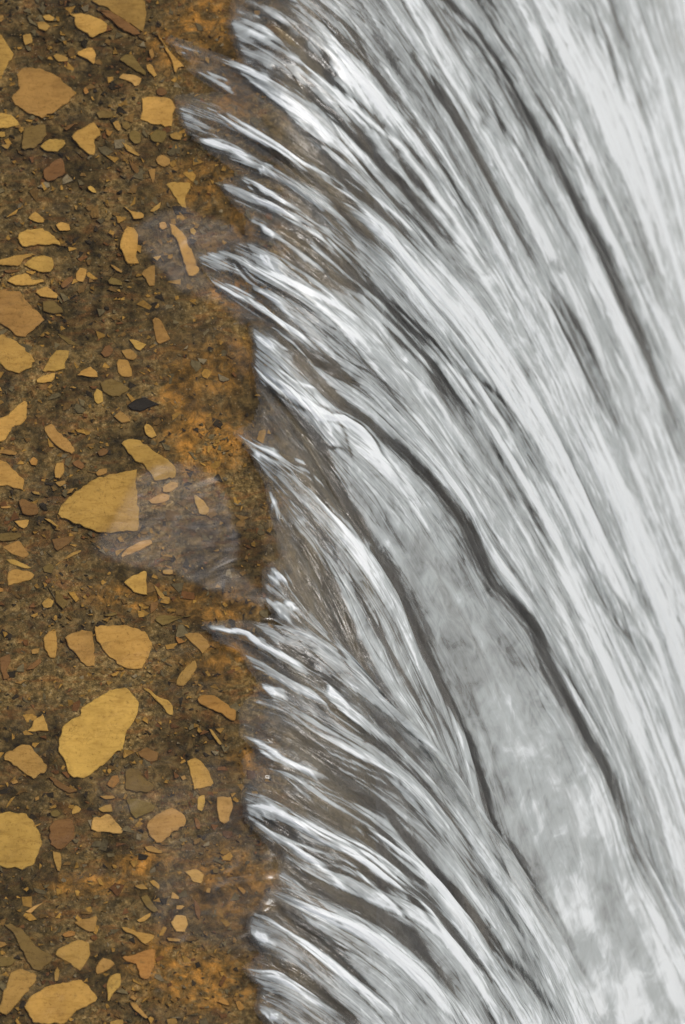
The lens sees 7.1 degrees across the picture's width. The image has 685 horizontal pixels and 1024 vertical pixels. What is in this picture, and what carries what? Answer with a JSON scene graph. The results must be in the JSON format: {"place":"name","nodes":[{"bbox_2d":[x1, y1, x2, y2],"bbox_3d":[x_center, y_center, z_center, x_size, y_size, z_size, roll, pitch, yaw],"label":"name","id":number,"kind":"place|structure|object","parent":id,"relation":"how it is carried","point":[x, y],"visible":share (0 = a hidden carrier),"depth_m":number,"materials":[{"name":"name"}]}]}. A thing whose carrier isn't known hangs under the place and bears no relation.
{"place":"outdoors","nodes":[
{"label":"outdoors","id":0,"kind":"place"},
{"bbox_2d":[0,0,679,1023],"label":"stream bed","id":1,"kind":"object","parent":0,"point":[290,548],"visible":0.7,"depth_m":8.05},
{"bbox_2d":[0,654,10,679],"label":"stone","id":2,"kind":"object","parent":1,"relation":"on","point":[5,660],"visible":1,"depth_m":7.88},
{"bbox_2d":[0,34,13,75],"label":"stone","id":3,"kind":"object","parent":1,"relation":"on","point":[6,54],"visible":1,"depth_m":8.37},
{"bbox_2d":[0,957,14,966],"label":"stone","id":4,"kind":"object","parent":1,"relation":"on","point":[7,961],"visible":1,"depth_m":7.66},
{"bbox_2d":[0,113,18,127],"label":"stone","id":5,"kind":"object","parent":1,"relation":"on","point":[7,120],"visible":1,"depth_m":8.31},
{"bbox_2d":[0,533,21,541],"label":"stone","id":6,"kind":"object","parent":1,"relation":"on","point":[8,536],"visible":1,"depth_m":7.98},
{"bbox_2d":[0,460,23,489],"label":"stone","id":7,"kind":"object","parent":1,"relation":"on","point":[10,476],"visible":1,"depth_m":8.02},
{"bbox_2d":[0,401,26,441],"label":"stone","id":8,"kind":"object","parent":1,"relation":"on","point":[16,416],"visible":1,"depth_m":8.07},
{"bbox_2d":[3,541,28,557],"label":"stone","id":9,"kind":"object","parent":1,"relation":"on","point":[16,548],"visible":1,"depth_m":7.97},
{"bbox_2d":[0,334,34,372],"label":"stone","id":10,"kind":"object","parent":1,"relation":"on","point":[15,357],"visible":1,"depth_m":8.12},
{"bbox_2d":[0,254,34,265],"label":"stone","id":11,"kind":"object","parent":1,"relation":"on","point":[15,260],"visible":1,"depth_m":8.20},
{"bbox_2d":[0,969,35,1014],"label":"stone","id":12,"kind":"object","parent":1,"relation":"on","point":[20,983],"visible":1,"depth_m":7.64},
{"bbox_2d":[7,559,30,568],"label":"stone","id":13,"kind":"object","parent":1,"relation":"on","point":[17,563],"visible":1,"depth_m":7.96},
{"bbox_2d":[7,569,33,585],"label":"stone","id":14,"kind":"object","parent":1,"relation":"on","point":[15,576],"visible":1,"depth_m":7.95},
{"bbox_2d":[0,812,41,869],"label":"stone","id":15,"kind":"object","parent":1,"relation":"on","point":[20,842],"visible":1,"depth_m":7.75,"materials":[{"name":"stone"}]},
{"bbox_2d":[0,290,43,336],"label":"stone","id":16,"kind":"object","parent":1,"relation":"on","point":[20,316],"visible":1,"depth_m":8.15,"materials":[{"name":"stone"}]},
{"bbox_2d":[15,520,28,528],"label":"stone","id":17,"kind":"object","parent":1,"relation":"on","point":[23,524],"visible":1,"depth_m":7.99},
{"bbox_2d":[4,744,46,778],"bbox_3d":[-0.452,0.357,7.813,0.047,0.015,0.066,-35,67,-17],"label":"stone","id":18,"kind":"object","parent":1,"relation":"on","point":[27,760],"visible":1,"depth_m":7.81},
{"bbox_2d":[8,273,43,285],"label":"stone","id":19,"kind":"object","parent":1,"relation":"on","point":[23,279],"visible":1,"depth_m":8.18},
{"bbox_2d":[23,34,32,44],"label":"stone","id":20,"kind":"object","parent":1,"relation":"on","point":[27,39],"visible":1,"depth_m":8.38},
{"bbox_2d":[5,923,51,970],"bbox_3d":[-0.441,0.605,7.682,0.036,0.014,0.093,-33,67,-16],"label":"stone","id":21,"kind":"object","parent":1,"relation":"on","point":[37,958],"visible":1,"depth_m":7.67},
{"bbox_2d":[19,499,37,515],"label":"stone","id":22,"kind":"object","parent":1,"relation":"on","point":[28,508],"visible":1,"depth_m":8.00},
{"bbox_2d":[26,658,40,669],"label":"stone","id":23,"kind":"object","parent":1,"relation":"on","point":[35,664],"visible":1,"depth_m":7.88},
{"bbox_2d":[21,124,46,149],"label":"stone","id":24,"kind":"object","parent":1,"relation":"on","point":[34,136],"visible":1,"depth_m":8.30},
{"bbox_2d":[29,212,43,222],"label":"stone","id":25,"kind":"object","parent":1,"relation":"on","point":[36,217],"visible":1,"depth_m":8.23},
{"bbox_2d":[28,714,47,731],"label":"stone","id":26,"kind":"object","parent":1,"relation":"on","point":[39,724],"visible":1,"depth_m":7.83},
{"bbox_2d":[18,228,59,246],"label":"stone","id":27,"kind":"object","parent":1,"relation":"on","point":[34,237],"visible":1,"depth_m":8.21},
{"bbox_2d":[24,255,53,271],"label":"stone","id":28,"kind":"object","parent":1,"relation":"on","point":[43,263],"visible":1,"depth_m":8.19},
{"bbox_2d":[12,67,74,117],"bbox_3d":[-0.462,-0.639,8.343,0.100,0.014,0.086,33,67,16],"label":"stone","id":29,"kind":"object","parent":1,"relation":"on","point":[41,93],"visible":1,"depth_m":8.34,"materials":[{"name":"stone"}]},
{"bbox_2d":[37,21,49,30],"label":"stone","id":30,"kind":"object","parent":1,"relation":"on","point":[42,25],"visible":1,"depth_m":8.39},
{"bbox_2d":[36,373,54,382],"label":"stone","id":31,"kind":"object","parent":1,"relation":"on","point":[46,378],"visible":1,"depth_m":8.10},
{"bbox_2d":[36,286,57,298],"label":"stone","id":32,"kind":"object","parent":1,"relation":"on","point":[46,291],"visible":1,"depth_m":8.17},
{"bbox_2d":[42,598,53,607],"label":"stone","id":33,"kind":"object","parent":1,"relation":"on","point":[47,603],"visible":1,"depth_m":7.93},
{"bbox_2d":[43,563,53,572],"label":"stone","id":34,"kind":"object","parent":1,"relation":"on","point":[48,568],"visible":1,"depth_m":7.95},
{"bbox_2d":[43,631,56,657],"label":"stone","id":35,"kind":"object","parent":1,"relation":"on","point":[50,641],"visible":1,"depth_m":7.89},
{"bbox_2d":[40,139,64,151],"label":"stone","id":36,"kind":"object","parent":1,"relation":"on","point":[54,145],"visible":1,"depth_m":8.29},
{"bbox_2d":[42,300,62,313],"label":"stone","id":37,"kind":"object","parent":1,"relation":"on","point":[52,307],"visible":1,"depth_m":8.16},
{"bbox_2d":[43,158,64,181],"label":"stone","id":38,"kind":"object","parent":1,"relation":"on","point":[54,169],"visible":1,"depth_m":8.27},
{"bbox_2d":[43,350,68,371],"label":"stone","id":39,"kind":"object","parent":1,"relation":"on","point":[56,360],"visible":1,"depth_m":8.11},
{"bbox_2d":[53,852,60,870],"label":"stone","id":40,"kind":"object","parent":1,"relation":"on","point":[57,858],"visible":1,"depth_m":7.73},
{"bbox_2d":[44,424,73,453],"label":"stone","id":41,"kind":"object","parent":1,"relation":"on","point":[59,440],"visible":1,"depth_m":8.05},
{"bbox_2d":[54,463,63,477],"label":"stone","id":42,"kind":"object","parent":1,"relation":"on","point":[59,470],"visible":1,"depth_m":8.03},
{"bbox_2d":[24,980,96,1023],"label":"stone","id":43,"kind":"object","parent":1,"relation":"on","point":[61,1003],"visible":1,"depth_m":7.63,"materials":[{"name":"stone"}]},
{"bbox_2d":[53,54,67,61],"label":"stone","id":44,"kind":"object","parent":1,"relation":"on","point":[59,58],"visible":1,"depth_m":8.36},
{"bbox_2d":[55,590,67,608],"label":"stone","id":45,"kind":"object","parent":1,"relation":"on","point":[61,602],"visible":1,"depth_m":7.93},
{"bbox_2d":[49,818,74,849],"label":"stone","id":46,"kind":"object","parent":1,"relation":"on","point":[61,835],"visible":1,"depth_m":7.75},
{"bbox_2d":[56,222,69,230],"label":"stone","id":47,"kind":"object","parent":1,"relation":"on","point":[61,226],"visible":1,"depth_m":8.22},
{"bbox_2d":[52,536,74,550],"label":"stone","id":48,"kind":"object","parent":1,"relation":"on","point":[60,543],"visible":1,"depth_m":7.97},
{"bbox_2d":[49,777,77,792],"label":"stone","id":49,"kind":"object","parent":1,"relation":"on","point":[60,785],"visible":1,"depth_m":7.79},
{"bbox_2d":[61,276,72,287],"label":"stone","id":50,"kind":"object","parent":1,"relation":"on","point":[66,282],"visible":1,"depth_m":8.18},
{"bbox_2d":[58,334,77,345],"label":"stone","id":51,"kind":"object","parent":1,"relation":"on","point":[67,340],"visible":1,"depth_m":8.13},
{"bbox_2d":[55,939,89,970],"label":"stone","id":52,"kind":"object","parent":1,"relation":"on","point":[75,954],"visible":1,"depth_m":7.67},
{"bbox_2d":[65,630,94,666],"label":"stone","id":53,"kind":"object","parent":1,"relation":"on","point":[80,643],"visible":1,"depth_m":7.89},
{"bbox_2d":[76,268,86,281],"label":"stone","id":54,"kind":"object","parent":1,"relation":"on","point":[80,274],"visible":1,"depth_m":8.19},
{"bbox_2d":[74,916,96,931],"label":"stone","id":55,"kind":"object","parent":1,"relation":"on","point":[88,924],"visible":1,"depth_m":7.69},
{"bbox_2d":[72,122,99,154],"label":"stone","id":56,"kind":"object","parent":1,"relation":"on","point":[84,138],"visible":1,"depth_m":8.30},
{"bbox_2d":[77,48,95,63],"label":"stone","id":57,"kind":"object","parent":1,"relation":"on","point":[89,54],"visible":1,"depth_m":8.37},
{"bbox_2d":[69,13,106,36],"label":"stone","id":58,"kind":"object","parent":1,"relation":"on","point":[91,26],"visible":1,"depth_m":8.39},
{"bbox_2d":[78,366,97,376],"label":"stone","id":59,"kind":"object","parent":1,"relation":"on","point":[90,371],"visible":1,"depth_m":8.10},
{"bbox_2d":[93,389,102,403],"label":"stone","id":60,"kind":"object","parent":1,"relation":"on","point":[98,396],"visible":1,"depth_m":8.09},
{"bbox_2d":[58,687,138,777],"bbox_3d":[-0.349,0.313,7.837,0.154,0.015,0.095,-38,68,-18],"label":"stone","id":61,"kind":"object","parent":1,"relation":"on","point":[91,738],"visible":1,"depth_m":7.83,"materials":[{"name":"stone"}]},
{"bbox_2d":[58,470,138,533],"bbox_3d":[-0.356,-0.016,8.011,0.120,0.015,0.114,0,62,0],"label":"stone","id":62,"kind":"object","parent":1,"relation":"on","point":[107,504],"visible":1,"depth_m":8.00,"materials":[{"name":"stone"}]},
{"bbox_2d":[96,109,112,118],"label":"stone","id":63,"kind":"object","parent":1,"relation":"on","point":[103,113],"visible":1,"depth_m":8.32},
{"bbox_2d":[96,958,114,973],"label":"stone","id":64,"kind":"object","parent":1,"relation":"on","point":[103,965],"visible":1,"depth_m":7.66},
{"bbox_2d":[99,804,112,811],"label":"stone","id":65,"kind":"object","parent":1,"relation":"on","point":[106,808],"visible":1,"depth_m":7.77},
{"bbox_2d":[91,814,122,833],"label":"stone","id":66,"kind":"object","parent":1,"relation":"on","point":[107,823],"visible":1,"depth_m":7.76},
{"bbox_2d":[101,345,112,356],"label":"stone","id":67,"kind":"object","parent":1,"relation":"on","point":[107,350],"visible":1,"depth_m":8.12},
{"bbox_2d":[107,775,118,787],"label":"stone","id":68,"kind":"object","parent":1,"relation":"on","point":[113,781],"visible":1,"depth_m":7.79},
{"bbox_2d":[106,973,120,1000],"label":"stone","id":69,"kind":"object","parent":1,"relation":"on","point":[113,983],"visible":1,"depth_m":7.65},
{"bbox_2d":[100,378,129,396],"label":"stone","id":70,"kind":"object","parent":1,"relation":"on","point":[111,387],"visible":1,"depth_m":8.09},
{"bbox_2d":[108,277,122,285],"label":"stone","id":71,"kind":"object","parent":1,"relation":"on","point":[112,281],"visible":1,"depth_m":8.18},
{"bbox_2d":[91,0,145,31],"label":"stone","id":72,"kind":"object","parent":1,"relation":"on","point":[133,12],"visible":1,"depth_m":8.41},
{"bbox_2d":[97,9,140,34],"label":"stone","id":73,"kind":"object","parent":1,"relation":"on","point":[121,23],"visible":1,"depth_m":8.39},
{"bbox_2d":[114,411,129,422],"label":"stone","id":74,"kind":"object","parent":1,"relation":"on","point":[120,416],"visible":1,"depth_m":8.07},
{"bbox_2d":[94,625,151,668],"bbox_3d":[-0.316,0.194,7.900,0.084,0.015,0.078,0,62,0],"label":"stone","id":75,"kind":"object","parent":1,"relation":"on","point":[126,647],"visible":1,"depth_m":7.89,"materials":[{"name":"stone"}]},
{"bbox_2d":[116,359,131,376],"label":"stone","id":76,"kind":"object","parent":1,"relation":"on","point":[124,369],"visible":1,"depth_m":8.11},
{"bbox_2d":[120,227,138,263],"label":"stone","id":77,"kind":"object","parent":1,"relation":"on","point":[128,243],"visible":1,"depth_m":8.21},
{"bbox_2d":[122,349,136,359],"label":"stone","id":78,"kind":"object","parent":1,"relation":"on","point":[129,354],"visible":1,"depth_m":8.12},
{"bbox_2d":[119,73,140,85],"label":"stone","id":79,"kind":"object","parent":1,"relation":"on","point":[134,80],"visible":1,"depth_m":8.35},
{"bbox_2d":[120,54,145,74],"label":"stone","id":80,"kind":"object","parent":1,"relation":"on","point":[129,60],"visible":1,"depth_m":8.36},
{"bbox_2d":[124,206,143,218],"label":"stone","id":81,"kind":"object","parent":1,"relation":"on","point":[137,215],"visible":1,"depth_m":8.23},
{"bbox_2d":[129,130,140,143],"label":"stone","id":82,"kind":"object","parent":1,"relation":"on","point":[134,136],"visible":1,"depth_m":8.30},
{"bbox_2d":[124,571,146,594],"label":"stone","id":83,"kind":"object","parent":1,"relation":"on","point":[137,583],"visible":1,"depth_m":7.94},
{"bbox_2d":[121,540,151,557],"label":"stone","id":84,"kind":"object","parent":1,"relation":"on","point":[139,546],"visible":1,"depth_m":7.97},
{"bbox_2d":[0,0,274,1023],"bbox_3d":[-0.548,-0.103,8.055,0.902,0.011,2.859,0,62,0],"label":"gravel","id":85,"kind":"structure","parent":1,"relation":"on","point":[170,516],"depth_m":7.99,"materials":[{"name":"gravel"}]},
{"bbox_2d":[122,927,153,943],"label":"stone","id":86,"kind":"object","parent":1,"relation":"on","point":[144,938],"visible":1,"depth_m":7.68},
{"bbox_2d":[130,339,145,350],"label":"stone","id":87,"kind":"object","parent":1,"relation":"on","point":[138,345],"visible":1,"depth_m":8.13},
{"bbox_2d":[122,949,154,978],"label":"stone","id":88,"kind":"object","parent":1,"relation":"on","point":[144,961],"visible":1,"depth_m":7.66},
{"bbox_2d":[130,1002,147,1018],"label":"stone","id":89,"kind":"object","parent":1,"relation":"on","point":[135,1007],"visible":1,"depth_m":7.63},
{"bbox_2d":[125,768,154,792],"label":"stone","id":90,"kind":"object","parent":1,"relation":"on","point":[136,780],"visible":1,"depth_m":7.79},
{"bbox_2d":[126,799,154,818],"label":"stone","id":91,"kind":"object","parent":1,"relation":"on","point":[138,808],"visible":1,"depth_m":7.77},
{"bbox_2d":[128,397,159,410],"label":"stone","id":92,"kind":"object","parent":1,"relation":"on","point":[141,404],"visible":1,"depth_m":8.08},
{"bbox_2d":[138,747,157,761],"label":"stone","id":93,"kind":"object","parent":1,"relation":"on","point":[148,754],"visible":1,"depth_m":7.81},
{"bbox_2d":[141,265,154,285],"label":"stone","id":94,"kind":"object","parent":1,"relation":"on","point":[148,274],"visible":1,"depth_m":8.18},
{"bbox_2d":[122,439,175,480],"bbox_3d":[-0.283,-0.079,8.045,0.043,0.015,0.102,-38,68,-18],"label":"stone","id":95,"kind":"object","parent":1,"relation":"on","point":[158,467],"visible":1,"depth_m":8.04,"materials":[{"name":"stone"}]},
{"bbox_2d":[141,895,157,912],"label":"stone","id":96,"kind":"object","parent":1,"relation":"on","point":[148,903],"visible":1,"depth_m":7.70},
{"bbox_2d":[144,424,156,437],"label":"stone","id":97,"kind":"object","parent":1,"relation":"on","point":[149,431],"visible":1,"depth_m":8.06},
{"bbox_2d":[145,846,162,853],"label":"stone","id":98,"kind":"object","parent":1,"relation":"on","point":[152,849],"visible":1,"depth_m":7.74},
{"bbox_2d":[140,97,174,126],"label":"stone","id":99,"kind":"object","parent":1,"relation":"on","point":[157,110],"visible":1,"depth_m":8.32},
{"bbox_2d":[143,688,172,714],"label":"stone","id":100,"kind":"object","parent":1,"relation":"on","point":[166,705],"visible":1,"depth_m":7.85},
{"bbox_2d":[150,130,165,142],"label":"stone","id":101,"kind":"object","parent":1,"relation":"on","point":[159,136],"visible":1,"depth_m":8.30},
{"bbox_2d":[149,493,169,503],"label":"stone","id":102,"kind":"object","parent":1,"relation":"on","point":[160,498],"visible":1,"depth_m":8.01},
{"bbox_2d":[152,318,169,343],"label":"stone","id":103,"kind":"object","parent":1,"relation":"on","point":[161,334],"visible":1,"depth_m":8.14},
{"bbox_2d":[156,155,169,166],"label":"stone","id":104,"kind":"object","parent":1,"relation":"on","point":[162,160],"visible":1,"depth_m":8.28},
{"bbox_2d":[147,808,185,842],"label":"stone","id":105,"kind":"object","parent":1,"relation":"on","point":[163,826],"visible":1,"depth_m":7.76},
{"bbox_2d":[162,482,177,492],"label":"stone","id":106,"kind":"object","parent":1,"relation":"on","point":[169,487],"visible":1,"depth_m":8.02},
{"bbox_2d":[159,37,183,72],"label":"stone","id":107,"kind":"object","parent":1,"relation":"on","point":[176,63],"visible":1,"depth_m":8.36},
{"bbox_2d":[155,615,189,625],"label":"stone","id":108,"kind":"object","parent":1,"relation":"on","point":[162,620],"visible":1,"depth_m":7.91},
{"bbox_2d":[166,182,189,207],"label":"stone","id":109,"kind":"object","parent":1,"relation":"on","point":[179,190],"visible":1,"depth_m":8.25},
{"bbox_2d":[171,915,187,931],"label":"stone","id":110,"kind":"object","parent":1,"relation":"on","point":[179,923],"visible":1,"depth_m":7.69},
{"bbox_2d":[169,223,198,276],"bbox_3d":[-0.237,-0.395,8.213,0.022,0.015,0.107,-17,63,-9],"label":"stone","id":111,"kind":"object","parent":1,"relation":"on","point":[189,262],"visible":1,"depth_m":8.20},
{"bbox_2d":[176,660,196,685],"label":"stone","id":112,"kind":"object","parent":1,"relation":"on","point":[185,675],"visible":1,"depth_m":7.87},
{"bbox_2d":[185,869,203,883],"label":"stone","id":113,"kind":"object","parent":1,"relation":"on","point":[196,875],"visible":1,"depth_m":7.72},
{"bbox_2d":[184,633,209,653],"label":"stone","id":114,"kind":"object","parent":1,"relation":"on","point":[199,642],"visible":1,"depth_m":7.90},
{"bbox_2d":[194,900,200,918],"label":"stone","id":115,"kind":"object","parent":1,"relation":"on","point":[197,909],"visible":1,"depth_m":7.70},
{"bbox_2d":[187,758,212,789],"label":"stone","id":116,"kind":"object","parent":1,"relation":"on","point":[200,774],"visible":1,"depth_m":7.80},
{"bbox_2d":[197,795,204,810],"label":"stone","id":117,"kind":"object","parent":1,"relation":"on","point":[200,802],"visible":1,"depth_m":7.78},
{"bbox_2d":[194,495,208,514],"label":"stone","id":118,"kind":"object","parent":1,"relation":"on","point":[202,506],"visible":1,"depth_m":8.00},
{"bbox_2d":[197,695,235,720],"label":"stone","id":119,"kind":"object","parent":1,"relation":"on","point":[215,703],"visible":1,"depth_m":7.85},
{"bbox_2d":[217,796,232,823],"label":"stone","id":120,"kind":"object","parent":1,"relation":"on","point":[224,807],"visible":1,"depth_m":7.77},
{"bbox_2d":[240,410,559,1018],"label":"waterfall","id":121,"kind":"structure","parent":0,"point":[349,540],"depth_m":8.00,"materials":[{"name":"liquid"}]},
{"bbox_2d":[210,623,602,1023],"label":"waterfall","id":122,"kind":"structure","parent":0,"point":[556,963],"depth_m":7.85,"materials":[{"name":"liquid"}]},
{"bbox_2d":[180,0,684,1023],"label":"waterfall","id":123,"kind":"structure","parent":0,"point":[620,918],"depth_m":8.56,"materials":[{"name":"liquid"}]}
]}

